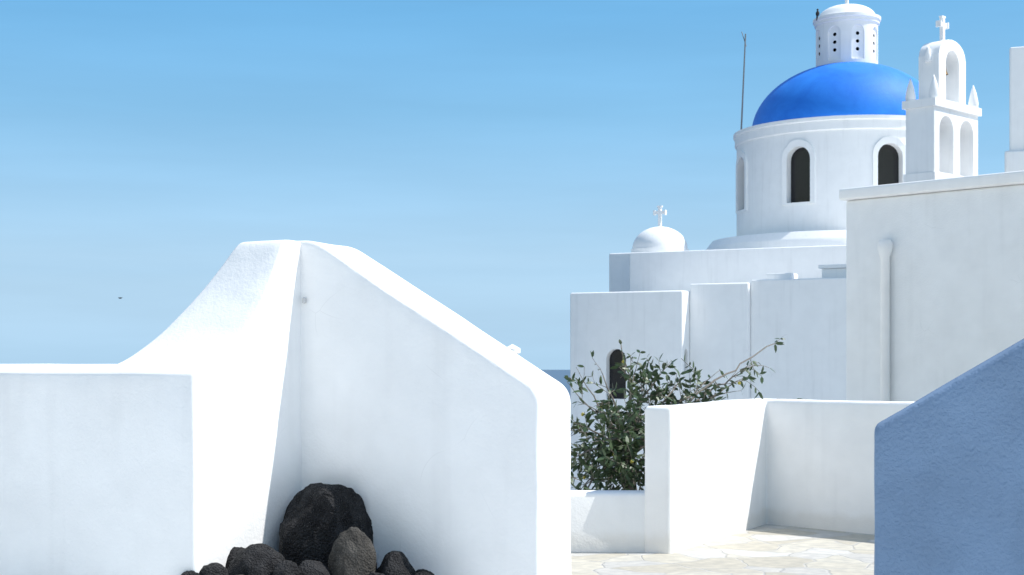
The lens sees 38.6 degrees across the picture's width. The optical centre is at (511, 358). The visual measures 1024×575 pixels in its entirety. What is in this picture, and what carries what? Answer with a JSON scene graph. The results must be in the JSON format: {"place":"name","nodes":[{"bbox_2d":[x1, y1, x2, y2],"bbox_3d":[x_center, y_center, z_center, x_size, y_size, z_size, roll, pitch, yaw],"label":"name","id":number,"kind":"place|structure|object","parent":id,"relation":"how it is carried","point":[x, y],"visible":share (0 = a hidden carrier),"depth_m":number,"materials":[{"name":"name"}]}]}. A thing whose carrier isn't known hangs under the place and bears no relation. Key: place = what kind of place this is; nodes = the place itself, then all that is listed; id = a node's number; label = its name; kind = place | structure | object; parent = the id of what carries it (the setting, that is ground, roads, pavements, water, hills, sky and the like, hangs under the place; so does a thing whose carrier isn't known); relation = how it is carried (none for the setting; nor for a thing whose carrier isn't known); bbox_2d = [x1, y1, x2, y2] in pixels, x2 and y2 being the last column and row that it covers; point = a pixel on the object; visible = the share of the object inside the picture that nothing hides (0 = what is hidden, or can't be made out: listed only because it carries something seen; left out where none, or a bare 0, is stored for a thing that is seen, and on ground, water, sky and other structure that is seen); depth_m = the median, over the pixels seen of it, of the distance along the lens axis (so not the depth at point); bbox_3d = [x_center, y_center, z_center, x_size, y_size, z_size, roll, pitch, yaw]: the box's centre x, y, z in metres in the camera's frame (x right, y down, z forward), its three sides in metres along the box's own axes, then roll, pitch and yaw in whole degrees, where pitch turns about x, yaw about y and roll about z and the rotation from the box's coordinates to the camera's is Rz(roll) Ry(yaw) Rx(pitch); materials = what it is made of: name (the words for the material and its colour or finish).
{"place":"outdoors","nodes":[
{"label":"outdoors","id":0,"kind":"place"},
{"bbox_2d":[328,527,375,574],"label":"pale boulder","id":1,"kind":"object","parent":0,"point":[353,551],"visible":0.98,"depth_m":7.10,"materials":[{"name":"grey stone"}]},
{"bbox_2d":[369,572,383,574],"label":"rock","id":2,"kind":"object","parent":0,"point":[373,573],"visible":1,"depth_m":7.05,"materials":[{"name":"grey stone"}]},
{"bbox_2d":[0,0,1023,369],"label":"sky","id":3,"kind":"structure","parent":0,"point":[494,156],"materials":[{"name":"blue"}]},
{"bbox_2d":[542,370,569,396],"bbox_3d":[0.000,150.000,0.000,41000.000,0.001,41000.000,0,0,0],"label":"sea","id":4,"kind":"structure","parent":0,"point":[558,375],"depth_m":13313.24,"materials":[{"name":"blue liquid"}]},
{"bbox_2d":[570,490,644,551],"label":"low wall","id":5,"kind":"structure","parent":0,"point":[607,520],"depth_m":10.10,"materials":[{"name":"white paint"}]},
{"bbox_2d":[609,253,629,291],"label":"wall","id":6,"kind":"structure","parent":0,"point":[619,272],"depth_m":38.06,"materials":[{"name":"white paint"}]},
{"bbox_2d":[570,524,873,574],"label":"terrace floor","id":7,"kind":"structure","parent":0,"point":[768,549],"depth_m":9.82,"materials":[{"name":"white stone"}]},
{"bbox_2d":[564,336,805,489],"bbox_3d":[1.248,0.760,11.437,0.926,1.947,2.918,0,0,43],"label":"shrub","id":8,"kind":"object","parent":7,"relation":"on","point":[623,467],"visible":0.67,"depth_m":11.02,"materials":[{"name":"green plant"}]},
{"label":"lane floor","id":9,"kind":"structure","parent":0,"visible":0},
{"bbox_2d":[279,483,376,570],"bbox_3d":[-0.955,0.982,7.542,0.521,0.685,0.379,0,0,0],"label":"boulder","id":10,"kind":"object","parent":9,"relation":"on","point":[319,518],"visible":0.79,"depth_m":7.40,"materials":[{"name":"black stone"}]},
{"bbox_3d":[-1.441,1.336,7.104,0.319,0.323,0.300,0,0,0],"label":"boulder base","id":11,"kind":"object","parent":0,"visible":0},
{"bbox_2d":[181,570,199,574],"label":"boulder","id":12,"kind":"object","parent":11,"relation":"on","point":[191,572],"visible":1,"depth_m":6.97,"materials":[{"name":"grey stone"}]},
{"bbox_2d":[199,562,228,574],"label":"boulder","id":13,"kind":"object","parent":11,"relation":"on","point":[215,568],"visible":1,"depth_m":7.00,"materials":[{"name":"grey stone"}]},
{"bbox_3d":[-0.524,1.340,7.252,0.310,0.319,0.291,0,0,0],"label":"boulder base","id":14,"kind":"object","parent":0,"visible":0},
{"bbox_2d":[375,551,414,574],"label":"boulder","id":15,"kind":"object","parent":14,"relation":"on","point":[395,563],"visible":0.98,"depth_m":7.17,"materials":[{"name":"grey stone"}]},
{"bbox_2d":[412,569,433,574],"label":"boulder","id":16,"kind":"object","parent":14,"relation":"on","point":[421,572],"visible":1,"depth_m":7.17,"materials":[{"name":"grey stone"}]},
{"bbox_3d":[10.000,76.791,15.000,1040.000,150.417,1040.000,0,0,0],"label":"island ground","id":17,"kind":"structure","parent":0,"visible":0},
{"bbox_2d":[0,364,196,574],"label":"wall","id":18,"kind":"structure","parent":17,"relation":"on","point":[98,470],"depth_m":7.26,"materials":[{"name":"white paint"}]},
{"bbox_2d":[100,240,300,572],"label":"buttress","id":19,"kind":"structure","parent":17,"relation":"on","point":[230,336],"depth_m":7.45,"materials":[{"name":"white paint"}]},
{"bbox_2d":[299,241,571,574],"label":"stair wall","id":20,"kind":"structure","parent":17,"relation":"on","point":[435,435],"depth_m":7.45,"materials":[{"name":"white paint"}]},
{"bbox_2d":[507,344,519,353],"bbox_3d":[0.002,0.203,8.200,0.090,0.575,0.090,0,0,0],"label":"vent pipe","id":21,"kind":"object","parent":20,"relation":"attached to","point":[514,349],"visible":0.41,"depth_m":8.17,"materials":[{"name":"white paint"}]},
{"bbox_2d":[570,290,689,489],"bbox_3d":[3.563,6.276,33.633,2.618,15.449,5.000,0,0,27],"label":"church annex","id":22,"kind":"object","parent":17,"relation":"on","point":[656,324],"visible":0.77,"depth_m":31.48,"materials":[{"name":"white paint"}]},
{"bbox_2d":[690,283,750,401],"bbox_3d":[5.495,6.199,33.098,1.309,15.602,5.000,0,0,27],"label":"church annex","id":23,"kind":"object","parent":17,"relation":"on","point":[720,326],"visible":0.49,"depth_m":30.84,"materials":[{"name":"white paint"}]},
{"bbox_2d":[630,245,845,291],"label":"church nave","id":24,"kind":"structure","parent":17,"relation":"on","point":[667,271],"depth_m":34.90,"materials":[{"name":"white paint"}]},
{"bbox_2d":[631,206,688,252],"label":"small dome","id":25,"kind":"structure","parent":24,"relation":"on","point":[659,238],"depth_m":38.07,"materials":[{"name":"white paint"}]},
{"bbox_2d":[706,230,845,249],"bbox_3d":[9.156,-2.800,40.000,7.680,1.000,7.680,0,0,0],"label":"drum base","id":26,"kind":"object","parent":24,"relation":"on","point":[805,238],"visible":0.22,"depth_m":36.98,"materials":[{"name":"white paint"}]},
{"bbox_2d":[733,115,905,235],"bbox_3d":[9.156,-4.595,40.000,6.140,3.190,6.140,0,0,0],"label":"dome drum","id":27,"kind":"object","parent":24,"relation":"on","point":[794,175],"visible":0.59,"depth_m":37.41,"materials":[{"name":"white paint"}]},
{"bbox_2d":[740,33,745,129],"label":"antenna mast","id":28,"kind":"object","parent":27,"relation":"attached to","point":[743,80],"visible":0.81,"depth_m":40.98,"materials":[{"name":"grey metal"}]},
{"bbox_2d":[752,62,918,125],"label":"dome","id":29,"kind":"structure","parent":27,"relation":"on","point":[848,88],"depth_m":38.02,"materials":[{"name":"blue paint"}]},
{"bbox_2d":[813,4,880,66],"bbox_3d":[9.156,-8.585,40.000,1.820,2.170,1.820,0,0,0],"label":"cupola","id":30,"kind":"object","parent":29,"relation":"on","point":[846,32],"visible":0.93,"depth_m":39.30,"materials":[{"name":"white paint"}]},
{"bbox_2d":[645,399,912,553],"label":"terrace parapet","id":31,"kind":"structure","parent":17,"relation":"on","point":[716,470],"depth_m":11.21,"materials":[{"name":"white paint"}]},
{"bbox_2d":[751,277,845,400],"bbox_3d":[8.360,6.169,31.773,5.000,15.662,5.000,0,0,27],"label":"church annex","id":32,"kind":"object","parent":17,"relation":"on","point":[805,318],"visible":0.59,"depth_m":30.19,"materials":[{"name":"white paint"}]},
{"bbox_2d":[766,264,845,278],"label":"blocks","id":33,"kind":"structure","parent":32,"relation":"on","point":[834,271],"depth_m":30.44,"materials":[{"name":"white paint"}]},
{"bbox_2d":[846,184,1023,401],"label":"house","id":34,"kind":"structure","parent":17,"relation":"on","point":[956,283],"depth_m":14.25,"materials":[{"name":"white paint"}]},
{"bbox_2d":[877,239,892,400],"bbox_3d":[3.719,0.906,14.586,0.150,4.188,0.150,0,0,0],"label":"drain pipe","id":35,"kind":"object","parent":34,"relation":"attached to","point":[884,247],"visible":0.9,"depth_m":14.55,"materials":[{"name":"white paint"}]},
{"bbox_2d":[839,170,1023,200],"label":"wall coping","id":36,"kind":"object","parent":34,"relation":"on","point":[948,184],"depth_m":14.20,"materials":[{"name":"white paint"}]},
{"bbox_2d":[906,106,977,176],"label":"bell tower","id":37,"kind":"structure","parent":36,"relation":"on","point":[941,140],"depth_m":30.04,"materials":[{"name":"white paint"}]},
{"bbox_2d":[902,15,981,182],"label":"bell tower ornaments","id":38,"kind":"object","parent":37,"relation":"attached to","point":[911,101],"depth_m":29.94},
{"bbox_2d":[919,40,965,103],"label":"bell arch","id":39,"kind":"structure","parent":37,"relation":"on","point":[949,55],"depth_m":30.17,"materials":[{"name":"white paint"}]},
{"bbox_2d":[874,339,1023,574],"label":"wall","id":40,"kind":"structure","parent":17,"relation":"on","point":[949,478],"depth_m":4.93,"materials":[{"name":"paint"}]},
{"bbox_2d":[1005,46,1023,171],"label":"chimney","id":41,"kind":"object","parent":17,"relation":"on","point":[1014,157],"depth_m":25.95,"materials":[{"name":"white paint"}]},
{"bbox_3d":[-1.199,1.394,7.192,0.462,0.405,0.431,0,0,0],"label":"boulder base","id":42,"kind":"object","parent":17,"relation":"on","visible":0},
{"bbox_2d":[226,547,244,568],"bbox_3d":[-1.369,1.048,7.300,0.228,0.243,0.221,0,0,0],"label":"boulder","id":43,"kind":"object","parent":42,"relation":"on","point":[235,551],"visible":0.24,"depth_m":7.22,"materials":[{"name":"grey stone"}]},
{"bbox_2d":[228,543,284,574],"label":"round boulder","id":44,"kind":"object","parent":42,"relation":"on","point":[258,559],"visible":0.84,"depth_m":7.03,"materials":[{"name":"grey stone"}]},
{"bbox_2d":[273,560,299,574],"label":"rock","id":45,"kind":"object","parent":42,"relation":"on","point":[286,567],"visible":1,"depth_m":6.95,"materials":[{"name":"grey stone"}]},
{"bbox_2d":[298,560,330,574],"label":"boulder","id":46,"kind":"object","parent":42,"relation":"on","point":[309,567],"visible":0.82,"depth_m":7.03,"materials":[{"name":"grey stone"}]}
]}

